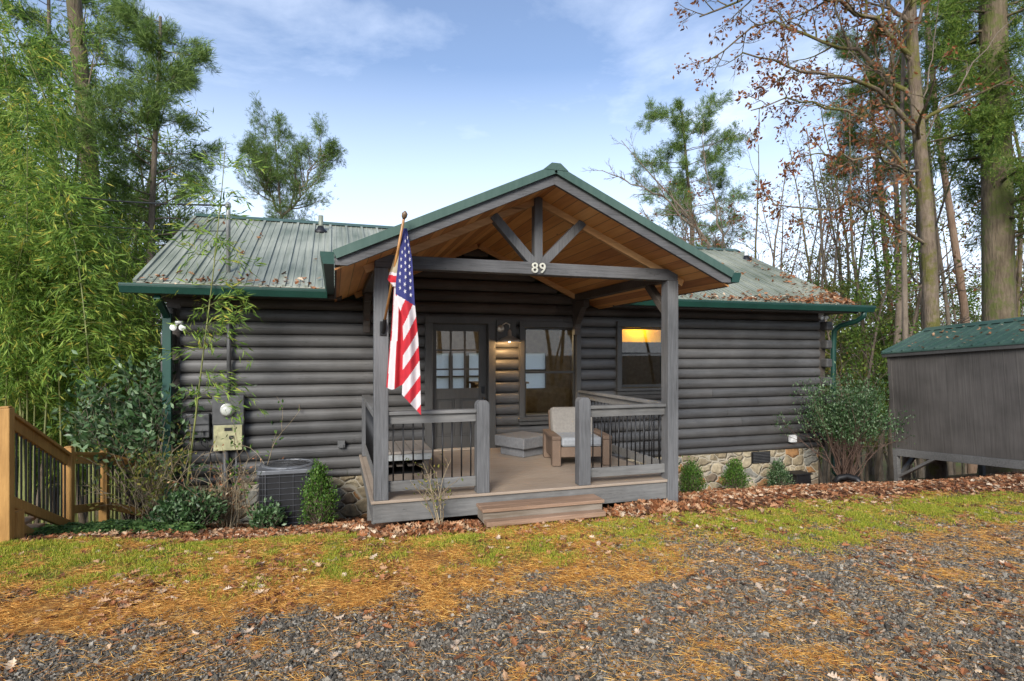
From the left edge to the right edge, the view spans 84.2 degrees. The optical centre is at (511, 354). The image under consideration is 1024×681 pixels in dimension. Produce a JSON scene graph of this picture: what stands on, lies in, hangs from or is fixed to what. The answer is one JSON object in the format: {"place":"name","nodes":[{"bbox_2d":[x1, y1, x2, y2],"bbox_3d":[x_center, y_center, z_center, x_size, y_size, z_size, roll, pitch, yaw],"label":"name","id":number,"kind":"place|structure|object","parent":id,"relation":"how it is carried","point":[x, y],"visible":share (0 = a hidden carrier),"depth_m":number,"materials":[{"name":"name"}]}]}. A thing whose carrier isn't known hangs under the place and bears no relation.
{"place":"outdoors","nodes":[
{"label":"outdoors","id":0,"kind":"place"},
{"bbox_2d":[0,435,1023,680],"bbox_3d":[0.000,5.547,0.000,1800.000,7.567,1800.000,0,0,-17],"label":"ground","id":1,"kind":"structure","parent":0,"point":[330,593],"depth_m":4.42,"materials":[{"name":"orange plant"}]},
{"bbox_2d":[0,221,60,418],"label":"bamboo","id":2,"kind":"object","parent":1,"relation":"on","point":[28,256],"visible":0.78,"depth_m":9.11,"materials":[{"name":"green plant"}]},
{"bbox_2d":[0,43,63,448],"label":"bamboo","id":3,"kind":"object","parent":1,"relation":"on","point":[1,69],"visible":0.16,"depth_m":10.69,"materials":[{"name":"green plant"}]},
{"bbox_2d":[0,0,64,406],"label":"bamboo","id":4,"kind":"object","parent":1,"relation":"on","point":[9,79],"visible":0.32,"depth_m":10.36,"materials":[{"name":"green plant"}]},
{"bbox_2d":[0,58,68,498],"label":"bamboo","id":5,"kind":"object","parent":1,"relation":"on","point":[2,145],"visible":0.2,"depth_m":10.32,"materials":[{"name":"green plant"}]},
{"bbox_2d":[0,244,73,516],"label":"bamboo","id":6,"kind":"object","parent":1,"relation":"on","point":[4,362],"visible":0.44,"depth_m":9.33,"materials":[{"name":"green plant"}]},
{"bbox_2d":[0,87,81,523],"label":"bamboo","id":7,"kind":"object","parent":1,"relation":"on","point":[19,211],"visible":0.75,"depth_m":9.14,"materials":[{"name":"green plant"}]},
{"bbox_2d":[1,214,91,523],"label":"bamboo","id":8,"kind":"object","parent":1,"relation":"on","point":[33,522],"visible":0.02,"depth_m":10.18,"materials":[{"name":"green plant"}]},
{"bbox_2d":[0,256,98,497],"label":"bamboo","id":9,"kind":"object","parent":1,"relation":"on","point":[33,372],"visible":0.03,"depth_m":10.40,"materials":[{"name":"green plant"}]},
{"bbox_2d":[3,86,101,439],"bbox_3d":[-10.964,-0.712,13.434,2.304,11.066,2.132,0,0,42],"label":"bamboo","id":10,"kind":"object","parent":1,"relation":"on","point":[64,132],"visible":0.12,"depth_m":13.41,"materials":[{"name":"green plant"}]},
{"bbox_2d":[0,149,115,515],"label":"bamboo","id":11,"kind":"object","parent":1,"relation":"on","point":[35,214],"visible":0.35,"depth_m":9.61,"materials":[{"name":"green plant"}]},
{"bbox_2d":[0,0,127,524],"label":"white pine","id":12,"kind":"object","parent":1,"relation":"on","point":[48,31],"visible":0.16,"depth_m":16.91,"materials":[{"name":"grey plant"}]},
{"bbox_2d":[0,206,129,522],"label":"bamboo","id":13,"kind":"object","parent":1,"relation":"on","point":[43,355],"visible":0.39,"depth_m":9.48,"materials":[{"name":"green plant"}]},
{"bbox_2d":[24,106,105,521],"bbox_3d":[-11.168,-0.449,14.062,2.127,11.040,2.299,0,0,21],"label":"bamboo","id":14,"kind":"object","parent":1,"relation":"on","point":[63,176],"visible":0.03,"depth_m":13.81,"materials":[{"name":"green plant"}]},
{"bbox_2d":[0,9,134,522],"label":"bamboo","id":15,"kind":"object","parent":1,"relation":"on","point":[32,47],"visible":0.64,"depth_m":9.57,"materials":[{"name":"green plant"}]},
{"bbox_2d":[0,406,144,542],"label":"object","id":16,"kind":"structure","parent":1,"relation":"on","point":[14,520],"depth_m":6.09,"materials":[{"name":"brown wood"}]},
{"bbox_2d":[0,0,147,523],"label":"leafy tree","id":17,"kind":"object","parent":1,"relation":"on","point":[82,517],"visible":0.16,"depth_m":14.05,"materials":[{"name":"green plant"}]},
{"bbox_2d":[29,267,121,444],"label":"bamboo","id":18,"kind":"object","parent":1,"relation":"on","point":[111,279],"visible":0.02,"depth_m":11.51,"materials":[{"name":"green plant"}]},
{"bbox_2d":[32,297,119,521],"bbox_3d":[-7.858,0.955,10.314,1.232,4.256,1.494,0,0,-28],"label":"bamboo","id":19,"kind":"object","parent":1,"relation":"on","point":[72,399],"visible":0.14,"depth_m":10.04,"materials":[{"name":"green plant"}]},
{"bbox_2d":[15,176,151,521],"bbox_3d":[-7.202,-0.106,9.363,2.031,5.786,1.675,0,0,17],"label":"bamboo","id":20,"kind":"object","parent":1,"relation":"on","point":[57,206],"visible":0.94,"depth_m":9.24,"materials":[{"name":"green plant"}]},
{"bbox_2d":[32,59,134,522],"bbox_3d":[-12.076,-1.697,15.310,3.155,13.884,3.957,0,0,-12],"label":"leafy tree","id":21,"kind":"object","parent":1,"relation":"on","point":[37,520],"visible":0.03,"depth_m":15.56,"materials":[{"name":"green plant"}]},
{"bbox_2d":[58,0,135,520],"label":"tall pine","id":22,"kind":"object","parent":1,"relation":"on","point":[75,6],"visible":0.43,"depth_m":14.86,"materials":[{"name":"green plant"}]},
{"bbox_2d":[66,213,166,519],"bbox_3d":[-6.754,0.169,9.950,1.399,5.433,1.580,0,0,-14],"label":"bamboo","id":23,"kind":"object","parent":1,"relation":"on","point":[133,330],"visible":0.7,"depth_m":9.90,"materials":[{"name":"green plant"}]},
{"bbox_2d":[26,518,206,537],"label":"ferns","id":24,"kind":"object","parent":1,"relation":"on","point":[127,525],"visible":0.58,"depth_m":6.37,"materials":[{"name":"green plant"}]},
{"bbox_2d":[93,303,161,517],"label":"bamboo","id":25,"kind":"object","parent":1,"relation":"on","point":[134,359],"visible":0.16,"depth_m":11.32,"materials":[{"name":"green plant"}]},
{"bbox_2d":[97,298,161,515],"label":"bamboo","id":26,"kind":"object","parent":1,"relation":"on","point":[136,345],"visible":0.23,"depth_m":11.13,"materials":[{"name":"green plant"}]},
{"bbox_2d":[73,28,196,516],"bbox_3d":[-10.359,-1.595,15.336,3.691,14.188,3.497,0,0,-19],"label":"leafy tree","id":27,"kind":"object","parent":1,"relation":"on","point":[99,173],"visible":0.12,"depth_m":15.31,"materials":[{"name":"green plant"}]},
{"bbox_2d":[49,0,236,507],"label":"white pine","id":28,"kind":"object","parent":1,"relation":"on","point":[182,74],"visible":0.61,"depth_m":13.02,"materials":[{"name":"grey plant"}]},
{"bbox_2d":[84,35,213,518],"bbox_3d":[-11.496,-1.916,16.943,4.588,16.098,3.658,0,0,-28],"label":"leafy tree","id":29,"kind":"object","parent":1,"relation":"on","point":[148,184],"visible":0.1,"depth_m":17.35,"materials":[{"name":"green plant"}]},
{"bbox_2d":[52,423,247,519],"bbox_3d":[-4.483,1.543,7.171,1.541,1.401,1.720,0,0,34],"label":"twiggy shrub","id":30,"kind":"object","parent":1,"relation":"on","point":[154,494],"visible":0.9,"depth_m":7.15,"materials":[{"name":"brown plant"}]},
{"bbox_2d":[99,124,221,491],"bbox_3d":[-9.221,-0.607,15.052,2.892,11.734,3.053,0,0,-41],"label":"leafy tree","id":31,"kind":"object","parent":1,"relation":"on","point":[169,145],"visible":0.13,"depth_m":14.87,"materials":[{"name":"green plant"}]},
{"bbox_2d":[46,343,277,519],"bbox_3d":[-5.023,1.087,8.155,2.721,2.727,2.661,0,0,30],"label":"broadleaf shrub","id":32,"kind":"object","parent":1,"relation":"on","point":[135,423],"visible":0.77,"depth_m":7.75,"materials":[{"name":"green plant"}]},
{"bbox_2d":[142,482,229,529],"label":"round shrub","id":33,"kind":"object","parent":1,"relation":"on","point":[176,507],"visible":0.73,"depth_m":6.88,"materials":[{"name":"green plant"}]},
{"bbox_2d":[150,145,267,489],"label":"bamboo sapling","id":34,"kind":"object","parent":1,"relation":"on","point":[219,321],"visible":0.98,"depth_m":7.40,"materials":[{"name":"green plant"}]},
{"bbox_2d":[164,444,283,527],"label":"twiggy shrub","id":35,"kind":"object","parent":1,"relation":"on","point":[225,516],"visible":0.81,"depth_m":7.27,"materials":[{"name":"brown plant"}]},
{"bbox_2d":[215,397,299,517],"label":"thin sapling","id":36,"kind":"object","parent":1,"relation":"on","point":[236,474],"visible":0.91,"depth_m":7.17,"materials":[{"name":"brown plant"}]},
{"bbox_2d":[244,496,291,528],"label":"shrub","id":37,"kind":"object","parent":1,"relation":"on","point":[263,517],"visible":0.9,"depth_m":7.14,"materials":[{"name":"green plant"}]},
{"bbox_2d":[256,459,317,527],"bbox_3d":[-3.053,1.931,7.741,0.840,0.919,0.840,0,0,-17],"label":"air conditioner","id":38,"kind":"object","parent":1,"relation":"on","point":[281,481],"visible":0.67,"depth_m":7.42,"materials":[{"name":"grey metal"}]},
{"bbox_2d":[230,90,348,220],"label":"pine","id":39,"kind":"object","parent":1,"relation":"on","point":[280,175],"visible":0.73,"depth_m":21.66,"materials":[{"name":"green plant"}]},
{"bbox_2d":[297,458,340,524],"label":"conical shrub","id":40,"kind":"object","parent":1,"relation":"on","point":[319,500],"visible":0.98,"depth_m":7.37,"materials":[{"name":"green plant"}]},
{"bbox_2d":[405,450,462,523],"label":"weed","id":41,"kind":"object","parent":1,"relation":"on","point":[431,489],"visible":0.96,"depth_m":5.95,"materials":[{"name":"brown plant"}]},
{"bbox_2d":[118,162,875,524],"bbox_3d":[0.363,1.053,11.171,12.610,7.454,9.965,0,0,-17],"label":"log cabin","id":42,"kind":"object","parent":1,"relation":"on","point":[636,356],"visible":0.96,"depth_m":8.63,"materials":[{"name":"wood"}]},
{"bbox_2d":[186,413,211,490],"bbox_3d":[-4.452,1.611,8.069,0.327,1.541,0.138,0,0,-17],"label":"cable box","id":43,"kind":"object","parent":42,"relation":"attached to","point":[203,422],"visible":0.77,"depth_m":8.03,"materials":[{"name":"grey metal"}]},
{"bbox_2d":[212,202,244,524],"bbox_3d":[-4.070,0.145,8.127,0.410,4.670,0.255,0,0,-17],"label":"electric meter","id":44,"kind":"object","parent":42,"relation":"attached to","point":[222,423],"visible":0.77,"depth_m":8.12,"materials":[{"name":"grey metal"}]},
{"bbox_2d":[380,211,420,414],"bbox_3d":[-1.107,-0.372,5.712,0.332,1.971,0.728,0,0,-37],"label":"flag","id":45,"kind":"object","parent":42,"relation":"attached to","point":[403,370],"visible":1,"depth_m":5.67,"materials":[{"name":"fabric"}]},
{"bbox_2d":[389,440,431,473],"bbox_3d":[-1.473,1.387,7.649,0.642,0.313,0.920,0,0,-17],"label":"porch bench","id":46,"kind":"object","parent":42,"relation":"on","point":[408,454],"visible":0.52,"depth_m":7.37,"materials":[{"name":"grey wood"}]},
{"bbox_2d":[433,324,486,450],"bbox_3d":[-0.846,0.535,9.292,0.940,2.060,0.200,0,0,-17],"label":"door","id":47,"kind":"structure","parent":42,"relation":"in","point":[443,398],"depth_m":9.33,"materials":[{"name":"grey wood"}]},
{"bbox_2d":[139,218,859,304],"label":"roof leaves","id":48,"kind":"object","parent":42,"relation":"on","point":[837,298],"visible":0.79,"depth_m":10.66,"materials":[{"name":"brown plant"}]},
{"bbox_2d":[496,320,520,342],"bbox_3d":[-0.046,-0.390,9.296,0.380,0.380,0.430,0,0,-17],"label":"wall lamp","id":49,"kind":"object","parent":42,"relation":"attached to","point":[505,331],"visible":1,"depth_m":9.41,"materials":[{"name":"grey metal"}]},
{"bbox_2d":[495,431,542,457],"bbox_3d":[0.173,1.394,8.815,0.630,0.298,0.630,0,0,45],"label":"ottoman","id":50,"kind":"object","parent":42,"relation":"on","point":[523,444],"visible":0.81,"depth_m":8.61,"materials":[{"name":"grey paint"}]},
{"bbox_2d":[518,321,580,424],"bbox_3d":[0.648,0.312,9.775,1.170,1.755,0.230,0,0,-17],"label":"window","id":51,"kind":"structure","parent":42,"relation":"in","point":[523,325],"depth_m":9.66,"materials":[{"name":"grey glass"}]},
{"bbox_2d":[543,407,611,466],"bbox_3d":[0.920,1.165,8.281,0.840,0.751,0.917,0,0,-6],"label":"armchair","id":52,"kind":"object","parent":42,"relation":"on","point":[558,438],"visible":0.8,"depth_m":8.02,"materials":[{"name":"wood"},{"name":"light fabric cushions"}]},
{"bbox_2d":[613,321,660,394],"bbox_3d":[2.363,0.050,10.363,1.135,1.340,0.325,0,0,-17],"label":"window","id":53,"kind":"structure","parent":42,"relation":"in","point":[651,334],"depth_m":10.26,"materials":[{"name":"black glass"}]},
{"bbox_2d":[0,492,1023,680],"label":"gravel","id":54,"kind":"structure","parent":1,"relation":"on","point":[899,619],"depth_m":3.65,"materials":[{"name":"grey gravel"}]},
{"bbox_2d":[0,491,1023,680],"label":"scattered leaves","id":55,"kind":"object","parent":1,"relation":"on","point":[124,603],"visible":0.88,"depth_m":4.29,"materials":[{"name":"brown plant"}]},
{"bbox_2d":[15,471,1023,543],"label":"fallen leaves","id":56,"kind":"object","parent":1,"relation":"on","point":[342,524],"visible":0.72,"depth_m":7.17,"materials":[{"name":"brown plant"}]},
{"bbox_2d":[346,496,727,540],"bbox_3d":[0.542,1.814,6.329,4.672,0.227,0.604,0,0,-17],"label":"leaf heap","id":57,"kind":"object","parent":1,"relation":"on","point":[637,507],"visible":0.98,"depth_m":6.00,"materials":[{"name":"brown plant"}]},
{"bbox_2d":[476,494,605,526],"bbox_3d":[0.342,1.729,6.319,1.430,0.162,0.385,0,0,-17],"label":"wooden step","id":58,"kind":"object","parent":1,"relation":"on","point":[513,512],"visible":1,"depth_m":6.23,"materials":[{"name":"brown wood"}]},
{"bbox_2d":[582,120,737,248],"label":"bare tree","id":59,"kind":"object","parent":1,"relation":"on","point":[698,230],"visible":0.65,"depth_m":19.97,"materials":[{"name":"brown plant"}]},
{"bbox_2d":[678,456,710,492],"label":"shrub","id":60,"kind":"object","parent":1,"relation":"on","point":[690,476],"visible":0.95,"depth_m":9.66,"materials":[{"name":"green plant"}]},
{"bbox_2d":[628,89,764,254],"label":"pine","id":61,"kind":"object","parent":1,"relation":"on","point":[682,125],"visible":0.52,"depth_m":23.24,"materials":[{"name":"green plant"}]},
{"bbox_2d":[684,185,747,247],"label":"autumn tree","id":62,"kind":"object","parent":1,"relation":"on","point":[728,207],"visible":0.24,"depth_m":18.80,"materials":[{"name":"orange plant"}]},
{"bbox_2d":[719,456,752,488],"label":"shrub","id":63,"kind":"object","parent":1,"relation":"on","point":[734,476],"visible":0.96,"depth_m":9.94,"materials":[{"name":"green plant"}]},
{"bbox_2d":[707,120,811,267],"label":"slender tree","id":64,"kind":"object","parent":1,"relation":"on","point":[755,254],"visible":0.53,"depth_m":18.49,"materials":[{"name":"brown plant"}]},
{"bbox_2d":[763,458,795,485],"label":"shrub","id":65,"kind":"object","parent":1,"relation":"on","point":[778,475],"visible":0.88,"depth_m":10.24,"materials":[{"name":"green plant"}]},
{"bbox_2d":[732,180,839,483],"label":"autumn tree","id":66,"kind":"object","parent":1,"relation":"on","point":[820,476],"visible":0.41,"depth_m":22.35,"materials":[{"name":"orange plant"}]},
{"bbox_2d":[758,156,817,266],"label":"slender tree","id":67,"kind":"object","parent":1,"relation":"on","point":[774,250],"visible":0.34,"depth_m":22.66,"materials":[{"name":"brown plant"}]},
{"bbox_2d":[787,470,812,484],"bbox_3d":[5.529,2.408,10.953,0.400,0.265,0.340,0,0,-17],"label":"vent","id":68,"kind":"object","parent":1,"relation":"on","point":[799,477],"visible":0.66,"depth_m":10.83,"materials":[{"name":"black plastic"}]},
{"bbox_2d":[759,116,846,483],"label":"slender tree","id":69,"kind":"object","parent":1,"relation":"on","point":[804,240],"visible":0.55,"depth_m":23.94,"materials":[{"name":"brown plant"}]},
{"bbox_2d":[776,172,845,281],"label":"autumn tree","id":70,"kind":"object","parent":1,"relation":"on","point":[821,188],"visible":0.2,"depth_m":32.40,"materials":[{"name":"brown plant"}]},
{"bbox_2d":[766,128,883,458],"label":"slender tree","id":71,"kind":"object","parent":1,"relation":"on","point":[821,236],"visible":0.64,"depth_m":18.49,"materials":[{"name":"brown plant"}]},
{"bbox_2d":[789,245,863,480],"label":"slender tree","id":72,"kind":"object","parent":1,"relation":"on","point":[859,464],"visible":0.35,"depth_m":14.19,"materials":[{"name":"orange plant"}]},
{"bbox_2d":[791,150,867,481],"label":"slender tree","id":73,"kind":"object","parent":1,"relation":"on","point":[834,239],"visible":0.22,"depth_m":26.34,"materials":[{"name":"orange plant"}]},
{"bbox_2d":[800,152,877,320],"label":"slender tree","id":74,"kind":"object","parent":1,"relation":"on","point":[819,268],"visible":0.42,"depth_m":20.37,"materials":[{"name":"brown plant"}]},
{"bbox_2d":[801,154,880,393],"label":"slender tree","id":75,"kind":"object","parent":1,"relation":"on","point":[824,256],"visible":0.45,"depth_m":18.01,"materials":[{"name":"orange plant"}]},
{"bbox_2d":[815,168,868,283],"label":"autumn tree","id":76,"kind":"object","parent":1,"relation":"on","point":[825,186],"visible":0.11,"depth_m":28.27,"materials":[{"name":"brown plant"}]},
{"bbox_2d":[798,58,887,458],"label":"slender tree","id":77,"kind":"object","parent":1,"relation":"on","point":[848,245],"visible":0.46,"depth_m":21.41,"materials":[{"name":"brown plant"}]},
{"bbox_2d":[771,361,915,482],"bbox_3d":[6.143,1.320,10.755,2.354,2.410,2.125,0,0,-17],"label":"bush","id":78,"kind":"object","parent":1,"relation":"on","point":[843,425],"visible":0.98,"depth_m":10.55,"materials":[{"name":"green plant"}]},
{"bbox_2d":[814,156,878,483],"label":"slender tree","id":79,"kind":"object","parent":1,"relation":"on","point":[824,467],"visible":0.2,"depth_m":22.30,"materials":[{"name":"brown plant"}]},
{"bbox_2d":[670,0,1023,479],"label":"oak","id":80,"kind":"object","parent":1,"relation":"on","point":[916,125],"visible":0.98,"depth_m":12.53,"materials":[{"name":"brown plant"}]},
{"bbox_2d":[809,272,885,475],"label":"woodland tree","id":81,"kind":"object","parent":1,"relation":"on","point":[837,322],"visible":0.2,"depth_m":18.14,"materials":[{"name":"green plant"}]},
{"bbox_2d":[783,58,914,481],"bbox_3d":[10.434,-2.697,17.489,2.559,13.576,3.642,0,0,-31],"label":"slender tree","id":82,"kind":"object","parent":1,"relation":"on","point":[871,469],"visible":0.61,"depth_m":17.19,"materials":[{"name":"brown plant"}]},
{"bbox_2d":[820,275,882,482],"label":"woodland tree","id":83,"kind":"object","parent":1,"relation":"on","point":[837,290],"visible":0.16,"depth_m":17.69,"materials":[{"name":"green plant"}]},
{"bbox_2d":[825,271,878,482],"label":"woodland tree","id":84,"kind":"object","parent":1,"relation":"on","point":[829,455],"visible":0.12,"depth_m":18.75,"materials":[{"name":"green plant"}]},
{"bbox_2d":[797,92,918,361],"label":"autumn tree","id":85,"kind":"object","parent":1,"relation":"on","point":[862,245],"visible":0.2,"depth_m":23.69,"materials":[{"name":"brown plant"}]},
{"bbox_2d":[812,89,919,481],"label":"autumn tree","id":86,"kind":"object","parent":1,"relation":"on","point":[866,478],"visible":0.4,"depth_m":20.53,"materials":[{"name":"orange plant"}]},
{"bbox_2d":[841,271,894,480],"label":"woodland tree","id":87,"kind":"object","parent":1,"relation":"on","point":[885,390],"visible":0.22,"depth_m":20.00,"materials":[{"name":"green plant"}]},
{"bbox_2d":[812,13,938,343],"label":"pine","id":88,"kind":"object","parent":1,"relation":"on","point":[827,114],"visible":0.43,"depth_m":21.92,"materials":[{"name":"brown plant"}]},
{"bbox_2d":[853,265,910,461],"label":"woodland tree","id":89,"kind":"object","parent":1,"relation":"on","point":[893,322],"visible":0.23,"depth_m":20.55,"materials":[{"name":"green plant"}]},
{"bbox_2d":[840,174,936,476],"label":"woodland tree","id":90,"kind":"object","parent":1,"relation":"on","point":[855,329],"visible":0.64,"depth_m":16.32,"materials":[{"name":"green plant"}]},
{"bbox_2d":[822,0,980,479],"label":"slender tree","id":91,"kind":"object","parent":1,"relation":"on","point":[890,467],"visible":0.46,"depth_m":17.06,"materials":[{"name":"brown plant"}]},
{"bbox_2d":[849,76,977,340],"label":"autumn tree","id":92,"kind":"object","parent":1,"relation":"on","point":[914,212],"visible":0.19,"depth_m":26.47,"materials":[{"name":"brown plant"}]},
{"bbox_2d":[822,0,1015,480],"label":"slim tree","id":93,"kind":"object","parent":1,"relation":"on","point":[905,331],"visible":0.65,"depth_m":13.16,"materials":[{"name":"brown plant"}]},
{"bbox_2d":[860,17,979,474],"bbox_3d":[16.840,-4.888,23.162,4.597,20.243,6.303,0,0,-2],"label":"autumn tree","id":94,"kind":"object","parent":1,"relation":"on","point":[949,464],"visible":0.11,"depth_m":22.65,"materials":[{"name":"brown plant"}]},
{"bbox_2d":[859,60,980,477],"bbox_3d":[13.641,-2.540,18.710,4.973,14.469,3.117,0,0,-10],"label":"slender tree","id":95,"kind":"object","parent":1,"relation":"on","point":[920,472],"visible":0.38,"depth_m":18.77,"materials":[{"name":"brown plant"}]},
{"bbox_2d":[861,8,980,477],"bbox_3d":[16.390,-3.261,21.739,7.899,18.370,3.761,0,0,-42],"label":"autumn tree","id":96,"kind":"object","parent":1,"relation":"on","point":[937,234],"visible":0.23,"depth_m":21.22,"materials":[{"name":"orange plant"}]},
{"bbox_2d":[873,0,978,473],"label":"pine","id":97,"kind":"object","parent":1,"relation":"on","point":[963,307],"visible":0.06,"depth_m":19.92,"materials":[{"name":"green plant"}]},
{"bbox_2d":[874,98,1023,480],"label":"slender tree","id":98,"kind":"object","parent":1,"relation":"on","point":[878,458],"visible":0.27,"depth_m":17.75,"materials":[{"name":"orange plant"}]},
{"bbox_2d":[881,317,1023,480],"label":"storage shed","id":99,"kind":"structure","parent":1,"relation":"on","point":[965,401],"depth_m":10.93,"materials":[{"name":"wood"}]},
{"bbox_2d":[887,0,1023,473],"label":"hemlock","id":100,"kind":"object","parent":1,"relation":"on","point":[989,123],"visible":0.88,"depth_m":14.26,"materials":[{"name":"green plant"}]},
{"bbox_2d":[946,7,1023,316],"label":"slender tree","id":101,"kind":"object","parent":1,"relation":"on","point":[1019,266],"visible":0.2,"depth_m":17.69,"materials":[{"name":"green plant"}]},
{"bbox_2d":[0,490,1023,614],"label":"grass","id":102,"kind":"structure","parent":0,"point":[6,552],"depth_m":5.34,"materials":[{"name":"green plant"}]},
{"bbox_2d":[0,0,1023,352],"label":"sky","id":103,"kind":"structure","parent":0,"point":[434,105],"materials":[{"name":"blue"}]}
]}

